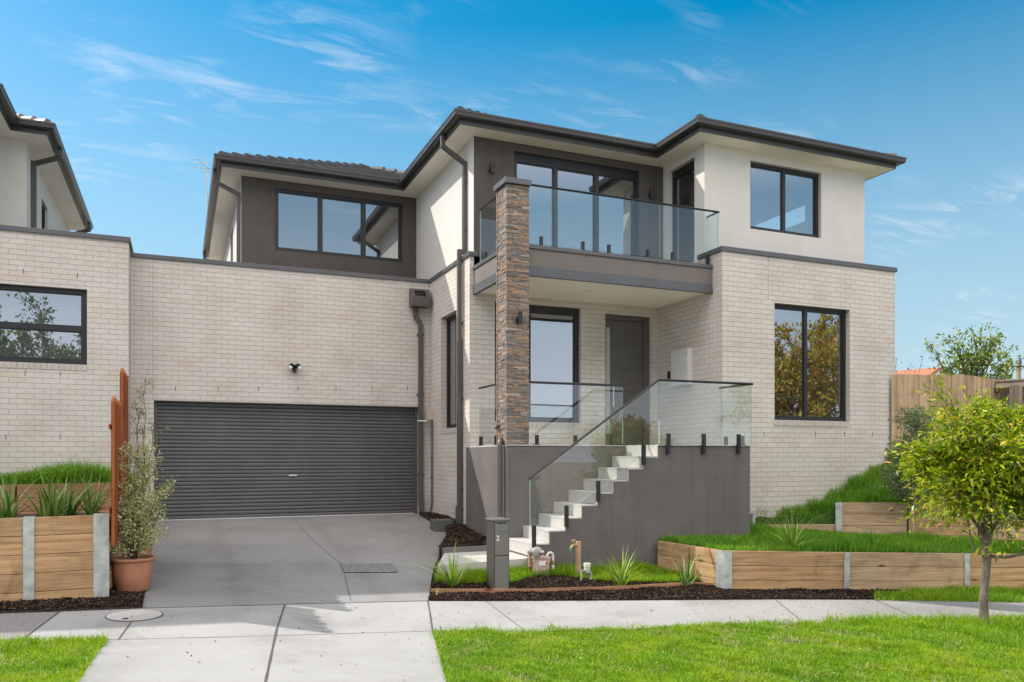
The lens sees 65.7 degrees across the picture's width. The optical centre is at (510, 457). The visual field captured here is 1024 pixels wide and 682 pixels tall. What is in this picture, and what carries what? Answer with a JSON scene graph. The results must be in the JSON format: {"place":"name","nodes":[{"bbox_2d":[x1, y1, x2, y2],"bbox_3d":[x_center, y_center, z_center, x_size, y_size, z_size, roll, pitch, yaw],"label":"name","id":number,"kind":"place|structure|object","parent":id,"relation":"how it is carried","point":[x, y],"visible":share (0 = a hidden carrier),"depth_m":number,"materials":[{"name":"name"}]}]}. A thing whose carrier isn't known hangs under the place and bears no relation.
{"place":"outdoors","nodes":[
{"label":"outdoors","id":0,"kind":"place"},
{"bbox_2d":[0,612,56,639],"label":"footpath","id":1,"kind":"structure","parent":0,"point":[13,624],"depth_m":7.47,"materials":[{"name":"grey concrete"}]},
{"bbox_2d":[0,633,111,681],"bbox_3d":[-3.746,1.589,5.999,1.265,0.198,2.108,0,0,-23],"label":"nature strip grass","id":2,"kind":"structure","parent":0,"point":[77,645],"depth_m":6.35,"materials":[{"name":"green plant"}]},
{"bbox_2d":[52,635,106,681],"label":"ragged edge grass","id":3,"kind":"structure","parent":2,"relation":"on","point":[97,649],"depth_m":6.21,"materials":[{"name":"green plant"}]},
{"bbox_2d":[13,512,118,566],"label":"planter soil","id":4,"kind":"structure","parent":0,"point":[21,515],"depth_m":11.04,"materials":[{"name":"brown soil"}]},
{"bbox_2d":[0,473,47,517],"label":"strappy plant","id":5,"kind":"object","parent":4,"relation":"on","point":[7,503],"visible":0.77,"depth_m":8.57,"materials":[{"name":"green plant"}]},
{"bbox_2d":[2,469,80,516],"bbox_3d":[-5.236,0.438,8.790,0.938,0.619,1.050,0,0,-23],"label":"strappy plant","id":6,"kind":"object","parent":4,"relation":"on","point":[50,506],"visible":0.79,"depth_m":8.79,"materials":[{"name":"green plant"}]},
{"bbox_2d":[0,483,110,513],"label":"back sleeper tier","id":7,"kind":"object","parent":4,"relation":"on","point":[28,491],"visible":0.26,"depth_m":11.74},
{"bbox_2d":[16,472,126,515],"bbox_3d":[-5.100,0.452,9.150,1.040,0.616,1.100,0,0,-5],"label":"strappy plant","id":8,"kind":"object","parent":4,"relation":"on","point":[71,510],"visible":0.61,"depth_m":9.23,"materials":[{"name":"green plant"}]},
{"bbox_2d":[49,471,110,514],"bbox_3d":[-5.049,0.450,9.595,1.007,0.646,0.750,0,0,42],"label":"strappy plant","id":9,"kind":"object","parent":4,"relation":"on","point":[92,508],"visible":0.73,"depth_m":9.64,"materials":[{"name":"green plant"}]},
{"bbox_2d":[16,483,133,513],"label":"tier soil","id":10,"kind":"structure","parent":0,"point":[73,496],"depth_m":11.77,"materials":[{"name":"brown soil"}]},
{"bbox_2d":[0,456,140,486],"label":"long grass tier","id":11,"kind":"object","parent":10,"relation":"on","point":[68,470],"visible":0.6,"depth_m":11.96,"materials":[{"name":"green plant"}]},
{"bbox_2d":[0,524,152,613],"bbox_3d":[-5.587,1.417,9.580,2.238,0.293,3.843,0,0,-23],"label":"bark mulch","id":12,"kind":"object","parent":0,"point":[123,597],"visible":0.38,"depth_m":8.22,"materials":[{"name":"brown wood"}]},
{"bbox_2d":[109,504,136,588],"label":"side sleeper wall","id":13,"kind":"structure","parent":12,"relation":"on","point":[111,578],"depth_m":8.85,"materials":[{"name":"brown wood"}]},
{"bbox_2d":[109,368,127,545],"bbox_3d":[-4.652,-0.060,9.447,0.069,2.020,2.472,0,0,-23],"label":"orange timber screen","id":14,"kind":"object","parent":13,"relation":"attached to","point":[118,426],"visible":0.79,"depth_m":8.71,"materials":[{"name":"orange wood"}]},
{"bbox_2d":[111,555,155,592],"bbox_3d":[-4.295,1.325,9.016,0.486,0.378,0.486,0,0,-23],"label":"terracotta pot","id":15,"kind":"object","parent":12,"relation":"on","point":[130,574],"visible":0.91,"depth_m":8.86,"materials":[{"name":"ceramic"}]},
{"bbox_2d":[106,429,175,558],"bbox_3d":[-4.207,0.441,9.008,0.800,1.555,0.703,0,0,0],"label":"variegated shrub","id":16,"kind":"object","parent":15,"relation":"in","point":[134,524],"visible":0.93,"depth_m":9.00,"materials":[{"name":"green plant"}]},
{"bbox_2d":[126,540,153,554],"bbox_3d":[-4.827,1.256,10.338,0.330,0.330,0.330,0,0,-23],"label":"clay pot","id":17,"kind":"object","parent":12,"relation":"on","point":[148,552],"visible":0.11,"depth_m":10.28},
{"bbox_2d":[106,370,169,534],"bbox_3d":[-4.857,-0.015,10.334,0.597,2.313,0.627,0,0,17],"label":"tall potted shrub","id":18,"kind":"object","parent":17,"relation":"in","point":[144,428],"visible":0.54,"depth_m":10.40,"materials":[{"name":"green plant"}]},
{"bbox_2d":[79,631,445,681],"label":"driveway apron","id":19,"kind":"object","parent":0,"point":[389,657],"visible":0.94,"depth_m":6.58,"materials":[{"name":"concrete"}]},
{"bbox_2d":[143,514,445,607],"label":"driveway","id":20,"kind":"structure","parent":0,"point":[286,553],"depth_m":11.14,"materials":[{"name":"concrete"}]},
{"bbox_2d":[340,563,397,572],"bbox_3d":[-1.937,1.508,10.849,0.741,0.095,0.513,0,0,-14],"label":"drain grate","id":21,"kind":"object","parent":20,"relation":"on","point":[368,567],"visible":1,"depth_m":10.83,"materials":[{"name":"grey metal"}]},
{"bbox_2d":[26,600,703,640],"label":"footpath","id":22,"kind":"structure","parent":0,"point":[263,620],"depth_m":8.24,"materials":[{"name":"concrete"}]},
{"bbox_2d":[0,631,109,639],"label":"ragged edge grass","id":23,"kind":"structure","parent":22,"relation":"on","point":[103,634],"depth_m":6.93,"materials":[{"name":"green plant"}]},
{"bbox_2d":[105,609,162,620],"bbox_3d":[-3.756,1.577,7.919,0.530,0.025,0.530,0,0,-23],"label":"manhole cover","id":24,"kind":"object","parent":22,"relation":"on","point":[137,615],"visible":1,"depth_m":7.90,"materials":[{"name":"concrete"}]},
{"bbox_2d":[541,621,562,627],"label":"weed","id":25,"kind":"object","parent":22,"relation":"on","point":[552,624],"visible":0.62,"depth_m":8.12,"materials":[{"name":"green plant"}]},
{"bbox_2d":[418,511,486,558],"bbox_3d":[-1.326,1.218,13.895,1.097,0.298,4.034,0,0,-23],"label":"bark mulch","id":26,"kind":"object","parent":0,"point":[458,533],"visible":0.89,"depth_m":12.99,"materials":[{"name":"brown wood"}]},
{"bbox_2d":[430,519,453,531],"bbox_3d":[-1.209,1.225,14.019,0.350,0.250,0.300,0,0,-23],"label":"drainage box","id":27,"kind":"object","parent":26,"relation":"on","point":[437,525],"visible":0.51,"depth_m":13.88,"materials":[{"name":"grey concrete"}]},
{"bbox_2d":[437,551,527,573],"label":"entry path","id":28,"kind":"structure","parent":0,"point":[515,558],"depth_m":11.08,"materials":[{"name":"concrete"}]},
{"bbox_2d":[442,545,486,555],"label":"path kerb","id":29,"kind":"structure","parent":28,"relation":"on","point":[464,549],"depth_m":11.91,"materials":[{"name":"grey concrete"}]},
{"bbox_2d":[0,0,1023,379],"label":"sky","id":30,"kind":"structure","parent":0,"point":[135,93],"materials":[{"name":"blue"}]},
{"bbox_2d":[428,569,898,600],"bbox_3d":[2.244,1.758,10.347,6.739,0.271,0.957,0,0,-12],"label":"bark mulch","id":31,"kind":"object","parent":0,"point":[689,591],"visible":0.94,"depth_m":10.13,"materials":[{"name":"brown wood"}]},
{"bbox_2d":[483,517,516,588],"bbox_3d":[-0.143,1.282,10.059,0.370,1.018,0.390,0,0,-23],"label":"letterbox","id":32,"kind":"object","parent":31,"relation":"on","point":[497,552],"visible":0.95,"depth_m":9.92,"materials":[{"name":"metal"}]},
{"bbox_2d":[430,574,702,588],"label":"bark mulch","id":33,"kind":"object","parent":31,"relation":"on","point":[546,581],"visible":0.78,"depth_m":10.43,"materials":[{"name":"brown wood"}]},
{"bbox_2d":[406,543,476,586],"bbox_3d":[-0.864,1.335,10.004,0.991,0.648,1.000,0,0,36],"label":"strappy plant","id":34,"kind":"object","parent":33,"relation":"on","point":[452,577],"visible":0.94,"depth_m":9.99,"materials":[{"name":"green plant"}]},
{"bbox_2d":[431,582,713,593],"bbox_3d":[0.946,1.713,10.233,3.999,0.230,0.198,0,0,-20],"label":"timber edging","id":35,"kind":"object","parent":31,"relation":"on","point":[557,589],"visible":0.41,"depth_m":10.05,"materials":[{"name":"brown wood"}]},
{"bbox_2d":[569,540,580,575],"bbox_3d":[0.908,1.449,11.065,0.066,0.601,0.212,0,0,44],"label":"garden tap","id":36,"kind":"object","parent":31,"relation":"on","point":[578,553],"visible":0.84,"depth_m":11.09,"materials":[{"name":"brown wood"}]},
{"bbox_2d":[580,563,591,581],"bbox_3d":[1.039,1.600,10.773,0.108,0.323,0.149,0,0,43],"label":"water meter","id":37,"kind":"object","parent":31,"relation":"on","point":[587,566],"visible":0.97,"depth_m":10.76,"materials":[{"name":"white plastic"}]},
{"bbox_2d":[589,544,649,585],"bbox_3d":[1.464,1.430,10.510,0.875,0.614,1.368,0,0,9],"label":"strappy plant","id":38,"kind":"object","parent":31,"relation":"on","point":[619,579],"visible":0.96,"depth_m":10.45,"materials":[{"name":"green plant"}]},
{"bbox_2d":[673,553,714,585],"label":"strappy plant","id":39,"kind":"object","parent":31,"relation":"on","point":[686,579],"visible":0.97,"depth_m":10.77,"materials":[{"name":"green plant"}]},
{"bbox_2d":[431,617,1023,681],"bbox_3d":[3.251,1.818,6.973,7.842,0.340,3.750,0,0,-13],"label":"nature strip grass","id":40,"kind":"structure","parent":0,"point":[832,658],"depth_m":7.25,"materials":[{"name":"green plant"}]},
{"bbox_2d":[427,629,456,681],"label":"ragged edge grass","id":41,"kind":"structure","parent":40,"relation":"on","point":[440,647],"depth_m":6.97,"materials":[{"name":"green plant"}]},
{"bbox_2d":[428,613,1007,631],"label":"ragged edge grass","id":42,"kind":"structure","parent":40,"relation":"on","point":[632,627],"depth_m":8.29,"materials":[{"name":"green plant"}]},
{"bbox_2d":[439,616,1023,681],"bbox_3d":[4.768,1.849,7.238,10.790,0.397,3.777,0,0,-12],"label":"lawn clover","id":43,"kind":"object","parent":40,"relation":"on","point":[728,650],"visible":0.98,"depth_m":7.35,"materials":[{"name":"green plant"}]},
{"bbox_2d":[823,608,1023,649],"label":"tall grass by the tree","id":44,"kind":"structure","parent":40,"relation":"on","point":[1010,624],"depth_m":8.86,"materials":[{"name":"green plant"}]},
{"bbox_2d":[877,371,1023,622],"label":"street tree","id":45,"kind":"object","parent":40,"relation":"on","point":[978,464],"visible":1,"depth_m":8.92,"materials":[{"name":"green plant"}]},
{"bbox_2d":[678,600,1023,625],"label":"footpath","id":46,"kind":"structure","parent":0,"point":[723,611],"depth_m":9.74,"materials":[{"name":"concrete"}]},
{"bbox_2d":[25,599,911,681],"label":"path joints","id":47,"kind":"object","parent":46,"relation":"on","point":[271,653],"visible":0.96,"depth_m":7.66,"materials":[{"name":"grey concrete"}]},
{"bbox_2d":[750,465,1023,541],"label":"grassy bank soil","id":48,"kind":"structure","parent":0,"point":[829,517],"depth_m":13.91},
{"bbox_2d":[751,513,835,531],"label":"tier wall","id":49,"kind":"structure","parent":48,"relation":"on","point":[830,527],"depth_m":13.82,"materials":[{"name":"brown wood"}]},
{"bbox_2d":[750,446,1001,521],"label":"bank grass","id":50,"kind":"structure","parent":48,"relation":"on","point":[848,492],"depth_m":14.08,"materials":[{"name":"green plant"}]},
{"bbox_2d":[895,354,929,373],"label":"wispy shrub","id":51,"kind":"object","parent":50,"relation":"on","point":[910,365],"visible":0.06,"depth_m":17.30,"materials":[{"name":"green plant"}]},
{"bbox_2d":[877,405,949,514],"bbox_3d":[6.715,0.034,13.066,1.300,1.834,1.192,0,0,-23],"label":"olive sapling","id":52,"kind":"object","parent":48,"relation":"on","point":[915,423],"visible":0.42,"depth_m":13.03,"materials":[{"name":"green plant"}]},
{"bbox_2d":[890,374,999,461],"bbox_3d":[8.526,-0.481,15.122,2.716,2.161,0.588,0,0,-18],"label":"paling fence","id":53,"kind":"object","parent":48,"relation":"on","point":[903,392],"visible":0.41,"depth_m":14.87,"materials":[{"name":"brown wood"}]},
{"bbox_2d":[924,321,1023,379],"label":"lemon tree","id":54,"kind":"object","parent":48,"relation":"on","point":[981,355],"visible":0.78,"depth_m":17.74,"materials":[{"name":"green plant"}]},
{"bbox_2d":[995,378,1023,428],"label":"paling fence","id":55,"kind":"object","parent":48,"relation":"on","point":[1014,389],"visible":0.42,"depth_m":15.37,"materials":[{"name":"brown wood"}]},
{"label":"garden lawn soil","id":56,"kind":"structure","parent":0,"visible":0},
{"bbox_2d":[527,547,554,574],"bbox_3d":[0.434,1.496,11.068,0.435,0.514,0.278,0,0,-23],"label":"gas meter","id":57,"kind":"object","parent":56,"relation":"on","point":[537,559],"visible":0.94,"depth_m":11.00,"materials":[{"name":"white paint"}]},
{"bbox_2d":[539,561,545,565],"bbox_3d":[0.447,1.474,11.019,0.106,0.065,0.005,0,0,-23],"label":"index window","id":58,"kind":"structure","parent":57,"relation":"in","point":[541,563],"depth_m":11.02,"materials":[{"name":"white paint"}]},
{"bbox_2d":[434,556,700,583],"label":"front garden grass","id":59,"kind":"structure","parent":56,"relation":"on","point":[653,573],"depth_m":11.02,"materials":[{"name":"green plant"}]},
{"bbox_3d":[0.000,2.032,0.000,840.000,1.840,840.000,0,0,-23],"label":"ground","id":60,"kind":"structure","parent":0,"visible":0},
{"bbox_2d":[0,513,108,601],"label":"sleeper planter","id":61,"kind":"object","parent":60,"relation":"on","point":[54,557],"visible":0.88,"depth_m":8.37,"materials":[{"name":"brown wood"}]},
{"bbox_2d":[0,83,133,475],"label":"neighbouring house","id":62,"kind":"structure","parent":60,"relation":"on","point":[64,324],"depth_m":13.18,"materials":[{"name":"brick"}]},
{"bbox_2d":[0,284,86,370],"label":"window","id":63,"kind":"structure","parent":62,"relation":"in","point":[40,326],"depth_m":13.15,"materials":[{"name":"clear glass"}]},
{"bbox_2d":[42,204,44,228],"bbox_3d":[-9.791,-4.800,16.500,0.070,0.996,0.796,0,0,-23],"label":"window","id":64,"kind":"structure","parent":62,"relation":"in","point":[43,209],"depth_m":16.81,"materials":[{"name":"black glass"}]},
{"bbox_2d":[130,106,906,568],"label":"townhouse","id":65,"kind":"structure","parent":60,"relation":"on","point":[546,338],"depth_m":14.63,"materials":[{"name":"brick"}]},
{"bbox_2d":[191,159,210,208],"bbox_3d":[-10.506,-8.563,27.000,0.764,3.017,1.617,0,0,0],"label":"television antenna","id":66,"kind":"object","parent":65,"relation":"attached to","point":[207,168],"visible":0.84,"depth_m":26.99,"materials":[{"name":"metal"}]},
{"bbox_2d":[154,401,417,520],"bbox_3d":[-4.190,0.050,15.246,4.848,2.500,0.460,0,0,-23],"label":"garage door","id":67,"kind":"structure","parent":65,"relation":"in","point":[225,460],"depth_m":15.01,"materials":[{"name":"metal"}]},
{"bbox_2d":[279,223,311,249],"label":"window","id":68,"kind":"structure","parent":65,"relation":"in","point":[290,235],"depth_m":18.45,"materials":[{"name":"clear glass"}]},
{"bbox_2d":[275,188,401,261],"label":"window","id":69,"kind":"structure","parent":65,"relation":"in","point":[341,226],"depth_m":18.08,"materials":[{"name":"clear glass"}]},
{"bbox_2d":[440,313,456,433],"bbox_3d":[-1.079,-1.572,14.899,0.194,2.231,0.930,0,0,-23],"label":"window","id":70,"kind":"structure","parent":65,"relation":"in","point":[452,428],"depth_m":15.28,"materials":[{"name":"black glass"}]},
{"bbox_2d":[452,302,580,426],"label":"window","id":71,"kind":"structure","parent":65,"relation":"in","point":[554,343],"depth_m":15.80,"materials":[{"name":"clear glass"}]},
{"bbox_2d":[514,152,637,326],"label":"sliding door","id":72,"kind":"structure","parent":65,"relation":"in","point":[564,219],"depth_m":16.27,"materials":[{"name":"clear glass"}]},
{"bbox_2d":[605,314,648,444],"bbox_3d":[2.217,-1.441,15.090,0.997,2.498,0.114,0,0,-23],"label":"front door","id":73,"kind":"structure","parent":65,"relation":"in","point":[626,337],"depth_m":15.11,"materials":[{"name":"paint"}]},
{"bbox_2d":[672,161,693,261],"bbox_3d":[3.668,-4.210,14.981,0.860,2.736,1.329,0,0,-23],"label":"glazed door","id":74,"kind":"structure","parent":65,"relation":"in","point":[682,178],"depth_m":15.58,"materials":[{"name":"clear glass"}]},
{"bbox_2d":[750,162,817,237],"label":"window","id":75,"kind":"structure","parent":65,"relation":"in","point":[774,191],"depth_m":16.23,"materials":[{"name":"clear glass"}]},
{"bbox_2d":[774,304,849,426],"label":"window","id":76,"kind":"structure","parent":65,"relation":"in","point":[806,338],"depth_m":15.56,"materials":[{"name":"clear glass"}]},
{"bbox_2d":[658,541,1023,590],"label":"sleeper planter","id":77,"kind":"object","parent":60,"relation":"on","point":[736,569],"visible":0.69,"depth_m":11.11,"materials":[{"name":"brown wood"}]},
{"bbox_2d":[895,367,948,374],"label":"distant house","id":78,"kind":"structure","parent":60,"relation":"on","point":[925,371],"depth_m":36.79,"materials":[{"name":"orange tile"}]},
{"bbox_2d":[922,337,967,365],"bbox_3d":[18.063,-4.129,32.989,1.449,1.766,1.440,0,0,44],"label":"television antenna","id":79,"kind":"object","parent":78,"relation":"attached to","point":[940,344],"visible":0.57,"depth_m":32.99,"materials":[{"name":"metal"}]},
{"bbox_2d":[873,583,1023,602],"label":"grass strip","id":80,"kind":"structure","parent":60,"relation":"on","point":[955,593],"depth_m":10.71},
{"bbox_2d":[1006,356,1023,378],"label":"power pole","id":81,"kind":"object","parent":60,"relation":"on","point":[1018,372],"visible":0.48,"depth_m":47.88,"materials":[{"name":"paint"}]},
{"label":"planter soil","id":82,"kind":"structure","parent":0,"visible":0},
{"bbox_2d":[758,507,825,546],"bbox_3d":[4.024,1.009,11.398,1.079,0.664,1.044,0,0,17],"label":"strappy plant","id":83,"kind":"object","parent":82,"relation":"on","point":[792,538],"visible":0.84,"depth_m":11.26,"materials":[{"name":"green plant"}]},
{"bbox_2d":[658,519,1023,553],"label":"planter grass","id":84,"kind":"structure","parent":82,"relation":"on","point":[759,538],"depth_m":11.76,"materials":[{"name":"green plant"}]},
{"bbox_2d":[855,519,908,546],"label":"strappy plant","id":85,"kind":"object","parent":82,"relation":"on","point":[878,543],"visible":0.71,"depth_m":11.52,"materials":[{"name":"green plant"}]},
{"bbox_2d":[835,486,1023,540],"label":"tier wall","id":86,"kind":"structure","parent":82,"relation":"on","point":[851,517],"depth_m":13.51,"materials":[{"name":"brown wood"}]}
]}

